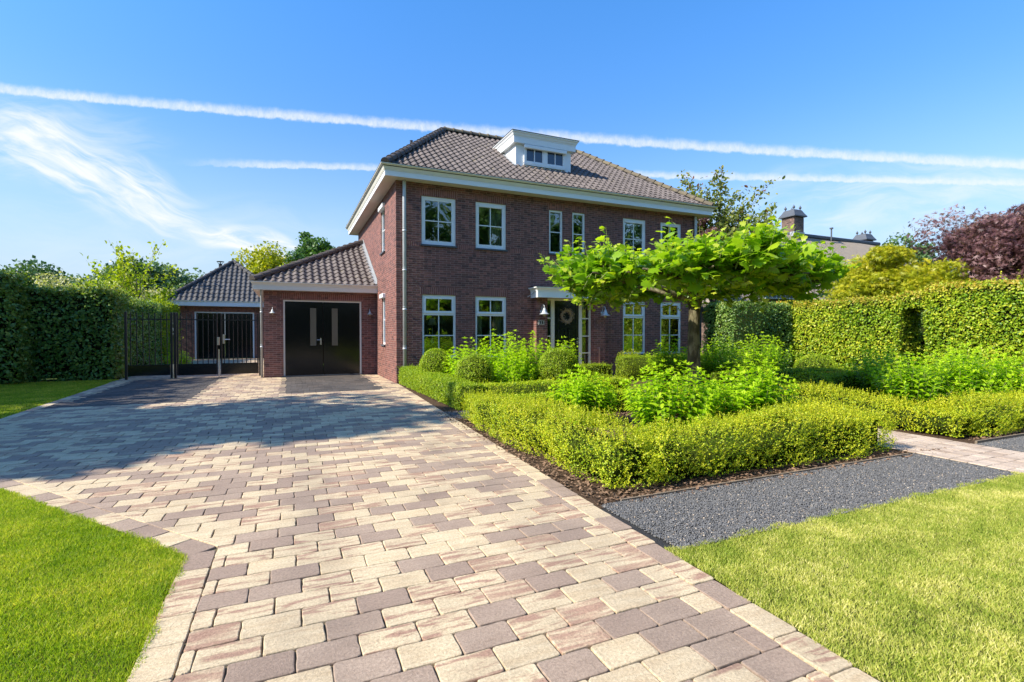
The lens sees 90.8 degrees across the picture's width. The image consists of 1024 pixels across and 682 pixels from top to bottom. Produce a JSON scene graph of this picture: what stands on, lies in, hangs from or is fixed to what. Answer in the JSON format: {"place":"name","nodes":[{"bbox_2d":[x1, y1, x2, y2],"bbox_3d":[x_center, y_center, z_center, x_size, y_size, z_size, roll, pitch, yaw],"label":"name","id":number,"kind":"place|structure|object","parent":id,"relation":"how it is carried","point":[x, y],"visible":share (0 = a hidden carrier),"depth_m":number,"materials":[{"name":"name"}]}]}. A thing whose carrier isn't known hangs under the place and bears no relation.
{"place":"outdoors","nodes":[
{"label":"outdoors","id":0,"kind":"place"},
{"bbox_2d":[26,271,99,287],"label":"orange tipped shrub","id":1,"kind":"object","parent":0,"point":[52,281],"visible":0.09,"depth_m":18.87,"materials":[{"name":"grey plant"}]},
{"bbox_2d":[0,381,188,681],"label":"lawn","id":2,"kind":"structure","parent":0,"point":[77,654],"depth_m":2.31,"materials":[{"name":"plant"}]},
{"bbox_2d":[107,277,180,309],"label":"flowering shrub","id":3,"kind":"object","parent":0,"point":[150,292],"visible":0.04,"depth_m":26.25,"materials":[{"name":"green plant"}]},
{"bbox_2d":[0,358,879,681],"bbox_3d":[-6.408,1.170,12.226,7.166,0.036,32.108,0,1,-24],"label":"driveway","id":4,"kind":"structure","parent":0,"point":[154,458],"depth_m":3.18,"materials":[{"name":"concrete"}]},
{"bbox_2d":[124,312,172,379],"bbox_3d":[-10.619,0.144,14.775,1.170,1.980,0.060,0,1,-24],"label":"iron fence","id":5,"kind":"object","parent":4,"relation":"on","point":[146,370],"visible":0.89,"depth_m":14.76,"materials":[{"name":"black metal"}]},
{"bbox_2d":[173,312,260,378],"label":"iron gate","id":6,"kind":"structure","parent":4,"relation":"on","point":[208,368],"depth_m":15.44,"materials":[{"name":"black metal"}]},
{"bbox_2d":[1,357,1016,681],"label":"ground","id":7,"kind":"structure","parent":0,"point":[169,581],"depth_m":2.92,"materials":[{"name":"green plant"}]},
{"bbox_2d":[0,260,39,383],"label":"hedge","id":8,"kind":"object","parent":7,"relation":"on","point":[13,361],"visible":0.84,"depth_m":13.32,"materials":[{"name":"green plant"}]},
{"bbox_2d":[0,255,72,287],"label":"distant tree","id":9,"kind":"object","parent":7,"relation":"on","point":[33,271],"visible":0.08,"depth_m":46.20,"materials":[{"name":"green plant"}]},
{"bbox_2d":[0,379,118,418],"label":"grass","id":10,"kind":"structure","parent":7,"relation":"on","point":[36,389],"depth_m":11.51,"materials":[{"name":"green plant"}]},
{"bbox_2d":[16,280,134,381],"bbox_3d":[-15.184,-0.358,13.873,7.789,3.155,2.257,0,1,-24],"label":"hedge","id":11,"kind":"object","parent":7,"relation":"on","point":[75,333],"visible":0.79,"depth_m":14.41,"materials":[{"name":"green plant"}]},
{"bbox_2d":[59,268,99,286],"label":"distant tree","id":12,"kind":"object","parent":7,"relation":"on","point":[80,279],"visible":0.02,"depth_m":53.07,"materials":[{"name":"green plant"}]},
{"bbox_2d":[74,284,173,377],"bbox_3d":[-14.841,-0.421,19.389,2.210,3.070,9.269,0,1,-24],"label":"hedge","id":13,"kind":"object","parent":7,"relation":"on","point":[139,307],"visible":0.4,"depth_m":19.45,"materials":[{"name":"green plant"}]},
{"bbox_2d":[72,240,178,302],"bbox_3d":[-18.294,-2.082,24.199,4.365,6.198,4.499,0,1,-24],"label":"young tree","id":14,"kind":"object","parent":7,"relation":"on","point":[126,282],"visible":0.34,"depth_m":23.61,"materials":[{"name":"green plant"}]},
{"bbox_2d":[90,256,204,294],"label":"distant tree","id":15,"kind":"object","parent":7,"relation":"on","point":[176,282],"visible":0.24,"depth_m":53.48,"materials":[{"name":"green plant"}]},
{"bbox_2d":[134,295,180,361],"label":"hedge","id":16,"kind":"object","parent":7,"relation":"on","point":[171,305],"visible":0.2,"depth_m":22.33,"materials":[{"name":"green plant"}]},
{"bbox_2d":[165,350,195,370],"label":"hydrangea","id":17,"kind":"object","parent":7,"relation":"on","point":[184,360],"visible":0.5,"depth_m":17.88,"materials":[{"name":"green plant"}]},
{"bbox_2d":[165,260,263,359],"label":"brick garage","id":18,"kind":"structure","parent":7,"relation":"on","point":[226,289],"depth_m":26.33,"materials":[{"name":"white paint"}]},
{"bbox_2d":[196,313,224,357],"bbox_3d":[-15.565,-0.281,26.100,1.277,2.328,0.045,0,1,-24],"label":"garage door","id":19,"kind":"structure","parent":18,"relation":"in","point":[201,351],"depth_m":26.04,"materials":[{"name":"black paint"}]},
{"bbox_2d":[225,313,252,357],"bbox_3d":[-14.383,-0.289,26.621,1.287,2.328,0.045,0,1,-24],"label":"garage door","id":20,"kind":"structure","parent":18,"relation":"in","point":[241,333],"depth_m":26.60,"materials":[{"name":"black paint"}]},
{"bbox_2d":[230,240,290,274],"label":"golden tree","id":21,"kind":"object","parent":7,"relation":"on","point":[258,263],"visible":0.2,"depth_m":41.00,"materials":[{"name":"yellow plant"}]},
{"bbox_2d":[283,231,335,263],"bbox_3d":[-14.571,-3.727,37.722,4.264,9.052,4.209,0,1,-4],"label":"dark tree","id":22,"kind":"object","parent":7,"relation":"on","point":[309,247],"visible":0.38,"depth_m":37.05,"materials":[{"name":"green plant"}]},
{"bbox_2d":[249,240,377,377],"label":"brick garage","id":23,"kind":"structure","parent":7,"relation":"on","point":[321,303],"depth_m":15.98,"materials":[{"name":"brown brick"}]},
{"bbox_2d":[285,301,322,375],"bbox_3d":[-6.479,-0.078,15.757,1.095,2.292,0.108,0,1,-24],"label":"garage door","id":24,"kind":"structure","parent":23,"relation":"in","point":[303,320],"depth_m":15.76,"materials":[{"name":"black paint"}]},
{"bbox_2d":[323,302,359,374],"bbox_3d":[-5.473,-0.085,16.233,1.109,2.292,0.049,0,1,-24],"label":"garage door","id":25,"kind":"structure","parent":23,"relation":"in","point":[341,321],"depth_m":16.21,"materials":[{"name":"black paint"}]},
{"bbox_2d":[345,126,716,383],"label":"brick house","id":26,"kind":"structure","parent":7,"relation":"on","point":[457,231],"depth_m":15.22,"materials":[{"name":"brown brick"}]},
{"bbox_2d":[378,203,384,255],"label":"window","id":27,"kind":"structure","parent":26,"relation":"in","point":[381,209],"depth_m":15.50,"materials":[{"name":"white paint"}]},
{"bbox_2d":[379,293,385,345],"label":"window","id":28,"kind":"structure","parent":26,"relation":"in","point":[382,296],"depth_m":15.53,"materials":[{"name":"white paint"}]},
{"bbox_2d":[424,343,448,352],"bbox_3d":[-2.287,0.563,14.686,0.800,0.965,0.500,0,1,-24],"label":"side table","id":29,"kind":"object","parent":26,"relation":"in","point":[443,344],"visible":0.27,"depth_m":14.58,"materials":[{"name":"wood"}]},
{"bbox_2d":[427,318,436,343],"bbox_3d":[-2.314,-0.294,14.660,0.290,0.740,0.290,0,1,-24],"label":"table lamp","id":30,"kind":"object","parent":29,"relation":"on","point":[432,321],"visible":1,"depth_m":14.60,"materials":[{"name":"green"}]},
{"bbox_2d":[421,196,456,247],"bbox_3d":[-2.027,-3.281,13.949,1.030,1.365,0.145,0,1,-24],"label":"window","id":31,"kind":"structure","parent":26,"relation":"in","point":[438,243],"depth_m":13.97,"materials":[{"name":"white paint"}]},
{"bbox_2d":[421,295,457,358],"bbox_3d":[-2.022,-0.381,13.998,1.020,1.785,0.145,0,1,-24],"label":"window","id":32,"kind":"structure","parent":26,"relation":"in","point":[453,298],"depth_m":14.02,"materials":[{"name":"white paint"}]},
{"bbox_2d":[475,296,505,357],"bbox_3d":[-0.613,-0.391,14.619,1.020,1.785,0.145,0,1,-24],"label":"window","id":33,"kind":"structure","parent":26,"relation":"in","point":[477,298],"depth_m":14.64,"materials":[{"name":"white paint"}]},
{"bbox_2d":[475,202,507,251],"bbox_3d":[-0.613,-3.291,14.573,1.000,1.365,0.145,0,1,-24],"label":"window","id":34,"kind":"structure","parent":26,"relation":"in","point":[490,247],"depth_m":14.60,"materials":[{"name":"white paint"}]},
{"bbox_2d":[540,304,548,316],"bbox_3d":[0.947,-0.903,14.864,0.304,0.371,0.342,0,1,-24],"label":"wall lamp","id":35,"kind":"object","parent":26,"relation":"attached to","point":[544,312],"visible":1,"depth_m":14.81,"materials":[{"name":"metal"}]},
{"bbox_2d":[548,210,563,255],"bbox_3d":[1.331,-3.304,15.430,0.530,1.365,0.145,0,1,-24],"label":"window","id":36,"kind":"structure","parent":26,"relation":"in","point":[552,211],"depth_m":15.50,"materials":[{"name":"white paint"}]},
{"bbox_2d":[554,301,578,361],"bbox_3d":[1.693,-0.094,15.652,0.864,2.288,0.115,0,1,-24],"label":"front door","id":37,"kind":"structure","parent":26,"relation":"in","point":[570,331],"depth_m":15.66,"materials":[{"name":"green paint"}]},
{"bbox_2d":[560,307,574,324],"bbox_3d":[1.695,-0.799,15.598,0.555,0.614,0.154,0,1,-24],"label":"wreath","id":38,"kind":"object","parent":37,"relation":"attached to","point":[570,317],"visible":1,"depth_m":15.59,"materials":[{"name":"plant"}]},
{"bbox_2d":[571,212,583,256],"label":"window","id":39,"kind":"structure","parent":26,"relation":"in","point":[579,214],"depth_m":15.83,"materials":[{"name":"white paint"}]},
{"bbox_2d":[600,306,609,317],"bbox_3d":[2.896,-0.907,15.723,0.304,0.371,0.342,0,1,-24],"label":"wall lamp","id":40,"kind":"object","parent":26,"relation":"attached to","point":[605,314],"visible":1,"depth_m":15.68,"materials":[{"name":"metal"}]},
{"bbox_2d":[623,218,644,257],"bbox_3d":[4.003,-3.346,16.644,0.920,1.320,0.080,0,1,-24],"label":"window","id":41,"kind":"structure","parent":26,"relation":"in","point":[638,226],"depth_m":16.72,"materials":[{"name":"white paint"}]},
{"bbox_2d":[623,301,644,354],"bbox_3d":[4.021,-0.424,16.663,0.970,1.785,0.145,0,1,-24],"label":"window","id":42,"kind":"structure","parent":26,"relation":"in","point":[633,315],"depth_m":16.71,"materials":[{"name":"white paint"}]},
{"bbox_2d":[660,302,680,353],"bbox_3d":[5.416,-0.433,17.278,0.960,1.785,0.145,0,1,-24],"label":"window","id":43,"kind":"structure","parent":26,"relation":"in","point":[670,318],"depth_m":17.31,"materials":[{"name":"white paint"}]},
{"bbox_2d":[661,222,680,250],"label":"window","id":44,"kind":"structure","parent":26,"relation":"in","point":[677,227],"depth_m":17.25,"materials":[{"name":"white paint"}]},
{"bbox_2d":[676,165,784,313],"bbox_3d":[9.145,-3.441,23.078,4.954,8.967,6.996,-1,1,-42],"label":"cherry tree","id":45,"kind":"object","parent":7,"relation":"on","point":[723,219],"visible":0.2,"depth_m":21.40,"materials":[{"name":"green plant"}]},
{"bbox_2d":[701,205,915,352],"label":"thatched house","id":46,"kind":"structure","parent":7,"relation":"on","point":[860,244],"depth_m":34.84,"materials":[{"name":"brown brick"}]},
{"bbox_2d":[771,269,1023,386],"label":"hedge","id":47,"kind":"object","parent":7,"relation":"on","point":[840,331],"visible":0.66,"depth_m":14.84,"materials":[{"name":"green plant"}]},
{"bbox_2d":[818,242,979,299],"bbox_3d":[15.433,-1.490,20.731,5.293,5.121,5.826,0,1,-24],"label":"yellow maple","id":48,"kind":"object","parent":7,"relation":"on","point":[890,273],"visible":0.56,"depth_m":19.89,"materials":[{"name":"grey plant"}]},
{"bbox_2d":[882,232,954,270],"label":"distant tree","id":49,"kind":"object","parent":7,"relation":"on","point":[908,240],"visible":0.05,"depth_m":69.48,"materials":[{"name":"green plant"}]},
{"bbox_2d":[917,308,930,364],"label":"hedge","id":50,"kind":"object","parent":7,"relation":"on","point":[923,344],"depth_m":16.57,"materials":[{"name":"green plant"}]},
{"bbox_2d":[903,201,1023,280],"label":"purple maple","id":51,"kind":"object","parent":7,"relation":"on","point":[987,247],"visible":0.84,"depth_m":19.86,"materials":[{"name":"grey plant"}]},
{"bbox_2d":[0,0,1023,313],"label":"sky","id":52,"kind":"structure","parent":0,"point":[210,130],"materials":[{"name":"blue"}]},
{"bbox_2d":[616,348,640,357],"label":"potted shrub","id":53,"kind":"object","parent":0,"point":[632,352],"visible":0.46,"depth_m":15.28,"materials":[{"name":"green plant"}]},
{"bbox_2d":[697,217,721,351],"bbox_3d":[7.847,-2.163,21.087,1.953,6.454,1.529,0,1,-1],"label":"downspout","id":54,"kind":"object","parent":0,"point":[706,219],"visible":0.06,"depth_m":21.10,"materials":[{"name":"grey metal"}]},
{"bbox_2d":[399,375,1023,508],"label":"garden soil","id":55,"kind":"structure","parent":0,"point":[443,407],"depth_m":5.21,"materials":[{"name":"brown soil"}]},
{"bbox_2d":[419,348,452,374],"bbox_3d":[-1.791,0.541,11.952,0.828,0.781,0.843,0,1,-24],"label":"box ball","id":56,"kind":"object","parent":55,"relation":"on","point":[432,360],"visible":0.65,"depth_m":11.70,"materials":[{"name":"green plant"}]},
{"bbox_2d":[398,363,484,410],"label":"box hedge","id":57,"kind":"object","parent":55,"relation":"on","point":[448,388],"visible":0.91,"depth_m":10.03,"materials":[{"name":"green plant"}]},
{"bbox_2d":[442,336,495,379],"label":"hydrangea","id":58,"kind":"object","parent":55,"relation":"on","point":[451,366],"visible":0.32,"depth_m":11.43,"materials":[{"name":"green plant"}]},
{"bbox_2d":[454,353,494,383],"bbox_3d":[-0.762,0.626,10.423,0.857,0.780,0.835,0,1,-24],"label":"box ball","id":59,"kind":"object","parent":55,"relation":"on","point":[478,367],"visible":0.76,"depth_m":10.18,"materials":[{"name":"green plant"}]},
{"bbox_2d":[473,329,533,384],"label":"hydrangea","id":60,"kind":"object","parent":55,"relation":"on","point":[499,358],"visible":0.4,"depth_m":11.63,"materials":[{"name":"green plant"}]},
{"bbox_2d":[492,345,537,382],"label":"hydrangea","id":61,"kind":"object","parent":55,"relation":"on","point":[510,373],"visible":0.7,"depth_m":10.73,"materials":[{"name":"green plant"}]},
{"bbox_2d":[504,330,551,382],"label":"hydrangea","id":62,"kind":"object","parent":55,"relation":"on","point":[538,357],"visible":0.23,"depth_m":12.12,"materials":[{"name":"green plant"}]},
{"bbox_2d":[481,374,631,396],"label":"box hedge","id":63,"kind":"object","parent":55,"relation":"on","point":[516,387],"visible":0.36,"depth_m":9.38,"materials":[{"name":"green plant"}]},
{"bbox_2d":[537,347,578,381],"bbox_3d":[1.001,0.557,11.001,0.937,0.866,0.949,0,1,-24],"label":"box ball","id":64,"kind":"object","parent":55,"relation":"on","point":[554,363],"visible":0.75,"depth_m":10.71,"materials":[{"name":"green plant"}]},
{"bbox_2d":[460,388,663,488],"bbox_3d":[0.274,0.924,6.182,0.872,0.658,4.193,0,1,-24],"label":"box hedge","id":65,"kind":"object","parent":55,"relation":"on","point":[604,454],"visible":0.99,"depth_m":5.09,"materials":[{"name":"green plant"}]},
{"bbox_2d":[545,336,582,371],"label":"hydrangea","id":66,"kind":"object","parent":55,"relation":"on","point":[567,348],"visible":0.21,"depth_m":12.48,"materials":[{"name":"green plant"}]},
{"bbox_2d":[495,382,647,415],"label":"box hedge","id":67,"kind":"object","parent":55,"relation":"on","point":[621,403],"visible":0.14,"depth_m":8.55,"materials":[{"name":"green plant"}]},
{"bbox_2d":[535,360,612,378],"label":"box hedge","id":68,"kind":"object","parent":55,"relation":"on","point":[605,368],"visible":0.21,"depth_m":13.70,"materials":[{"name":"green plant"}]},
{"bbox_2d":[546,364,619,424],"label":"hydrangea","id":69,"kind":"object","parent":55,"relation":"on","point":[581,394],"visible":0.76,"depth_m":7.41,"materials":[{"name":"green plant"}]},
{"bbox_2d":[576,369,620,378],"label":"box hedge","id":70,"kind":"object","parent":55,"relation":"on","point":[593,373],"visible":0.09,"depth_m":10.99,"materials":[{"name":"green plant"}]},
{"bbox_2d":[615,352,713,379],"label":"box hedge","id":71,"kind":"object","parent":55,"relation":"on","point":[629,366],"visible":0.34,"depth_m":14.62,"materials":[{"name":"green plant"}]},
{"bbox_2d":[645,334,687,382],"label":"hydrangea","id":72,"kind":"object","parent":55,"relation":"on","point":[662,356],"visible":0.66,"depth_m":13.70,"materials":[{"name":"green plant"}]},
{"bbox_2d":[617,358,730,433],"bbox_3d":[2.094,0.751,6.661,1.438,1.048,1.376,1,1,31],"label":"hydrangea","id":73,"kind":"object","parent":55,"relation":"on","point":[703,403],"visible":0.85,"depth_m":6.51,"materials":[{"name":"green plant"}]},
{"bbox_2d":[537,215,861,386],"bbox_3d":[3.463,-0.524,10.746,6.080,3.505,6.486,0,1,-24],"label":"plane tree","id":74,"kind":"object","parent":55,"relation":"on","point":[761,262],"visible":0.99,"depth_m":8.75,"materials":[{"name":"green plant"}]},
{"bbox_2d":[700,332,745,379],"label":"hydrangea","id":75,"kind":"object","parent":55,"relation":"on","point":[710,362],"visible":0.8,"depth_m":14.04,"materials":[{"name":"green plant"}]},
{"bbox_2d":[652,383,835,421],"bbox_3d":[3.282,0.953,7.660,0.790,0.558,3.273,0,1,-24],"label":"box hedge","id":76,"kind":"object","parent":55,"relation":"on","point":[772,404],"visible":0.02,"depth_m":6.75,"materials":[{"name":"green plant"}]},
{"bbox_2d":[702,300,794,370],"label":"hedge","id":77,"kind":"object","parent":55,"relation":"on","point":[737,324],"visible":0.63,"depth_m":17.57,"materials":[{"name":"green plant"}]},
{"bbox_2d":[705,351,801,425],"bbox_3d":[3.194,0.688,6.810,1.270,1.114,1.185,0,1,-24],"label":"hydrangea","id":78,"kind":"object","parent":55,"relation":"on","point":[739,398],"visible":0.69,"depth_m":6.53,"materials":[{"name":"green plant"}]},
{"bbox_2d":[622,396,897,485],"bbox_3d":[2.725,0.939,5.395,3.600,0.654,0.961,0,1,-24],"label":"box hedge","id":79,"kind":"object","parent":55,"relation":"on","point":[683,448],"visible":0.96,"depth_m":5.08,"materials":[{"name":"green plant"}]},
{"bbox_2d":[732,331,795,371],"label":"hydrangea","id":80,"kind":"object","parent":55,"relation":"on","point":[769,357],"visible":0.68,"depth_m":14.82,"materials":[{"name":"green plant"}]},
{"bbox_2d":[620,452,912,500],"bbox_3d":[2.669,1.281,4.849,3.920,0.044,0.020,0,1,-24],"label":"timber edging","id":81,"kind":"object","parent":55,"relation":"on","point":[735,481],"visible":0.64,"depth_m":4.67,"materials":[{"name":"brown wood"}]},
{"bbox_2d":[710,365,895,389],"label":"box hedge","id":82,"kind":"object","parent":55,"relation":"on","point":[785,371],"visible":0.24,"depth_m":12.38,"materials":[{"name":"green plant"}]},
{"bbox_2d":[787,371,835,397],"bbox_3d":[5.641,0.883,9.492,0.863,0.656,0.862,0,1,-24],"label":"box ball","id":83,"kind":"object","parent":55,"relation":"on","point":[816,376],"visible":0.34,"depth_m":9.32,"materials":[{"name":"green plant"}]},
{"bbox_2d":[793,353,837,370],"bbox_3d":[8.403,0.740,13.987,1.132,0.806,1.123,0,1,-24],"label":"box ball","id":84,"kind":"object","parent":55,"relation":"on","point":[810,361],"visible":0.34,"depth_m":13.77,"materials":[{"name":"green plant"}]},
{"bbox_2d":[734,368,929,393],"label":"box hedge","id":85,"kind":"object","parent":55,"relation":"on","point":[845,380],"visible":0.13,"depth_m":11.02,"materials":[{"name":"green plant"}]},
{"bbox_2d":[733,378,987,437],"bbox_3d":[5.148,0.924,8.153,0.920,0.604,3.838,0,1,-24],"label":"box hedge","id":86,"kind":"object","parent":55,"relation":"on","point":[954,422],"visible":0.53,"depth_m":7.12,"materials":[{"name":"green plant"}]},
{"bbox_2d":[841,343,924,396],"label":"hydrangea","id":87,"kind":"object","parent":55,"relation":"on","point":[867,371],"visible":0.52,"depth_m":10.73,"materials":[{"name":"green plant"}]},
{"bbox_2d":[869,351,961,408],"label":"hydrangea","id":88,"kind":"object","parent":55,"relation":"on","point":[905,384],"visible":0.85,"depth_m":8.61,"materials":[{"name":"green plant"}]},
{"bbox_2d":[920,339,1009,390],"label":"hydrangea","id":89,"kind":"object","parent":55,"relation":"on","point":[965,347],"visible":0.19,"depth_m":9.82,"materials":[{"name":"green plant"}]},
{"bbox_2d":[919,345,1019,408],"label":"hydrangea","id":90,"kind":"object","parent":55,"relation":"on","point":[965,379],"visible":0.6,"depth_m":8.55,"materials":[{"name":"green plant"}]},
{"bbox_2d":[931,388,1023,436],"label":"box hedge","id":91,"kind":"object","parent":55,"relation":"on","point":[1006,411],"visible":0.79,"depth_m":6.87,"materials":[{"name":"green plant"}]},
{"bbox_2d":[974,347,1023,402],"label":"hydrangea","id":92,"kind":"object","parent":55,"relation":"on","point":[1019,378],"visible":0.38,"depth_m":8.54,"materials":[{"name":"green plant"}]},
{"bbox_2d":[975,433,1023,443],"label":"timber edging","id":93,"kind":"object","parent":55,"relation":"on","point":[998,438],"visible":0.6,"depth_m":6.38,"materials":[{"name":"grey wood"}]},
{"bbox_2d":[445,410,1023,552],"bbox_3d":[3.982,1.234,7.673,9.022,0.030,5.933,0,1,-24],"label":"gravel","id":94,"kind":"structure","parent":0,"point":[882,481],"depth_m":4.17,"materials":[{"name":"grey gravel"}]},
{"bbox_2d":[612,376,1023,472],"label":"garden path","id":95,"kind":"structure","parent":0,"point":[996,458],"depth_m":5.74,"materials":[{"name":"concrete"}]},
{"bbox_2d":[664,471,1023,681],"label":"lawn","id":96,"kind":"structure","parent":0,"point":[888,634],"depth_m":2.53,"materials":[{"name":"plant"}]},
{"bbox_2d":[880,446,1007,470],"bbox_3d":[4.879,1.223,8.238,2.700,0.001,15.900,0,1,-24],"label":"edging","id":97,"kind":"object","parent":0,"point":[949,459],"depth_m":5.36,"materials":[{"name":"grey concrete"}]}
]}

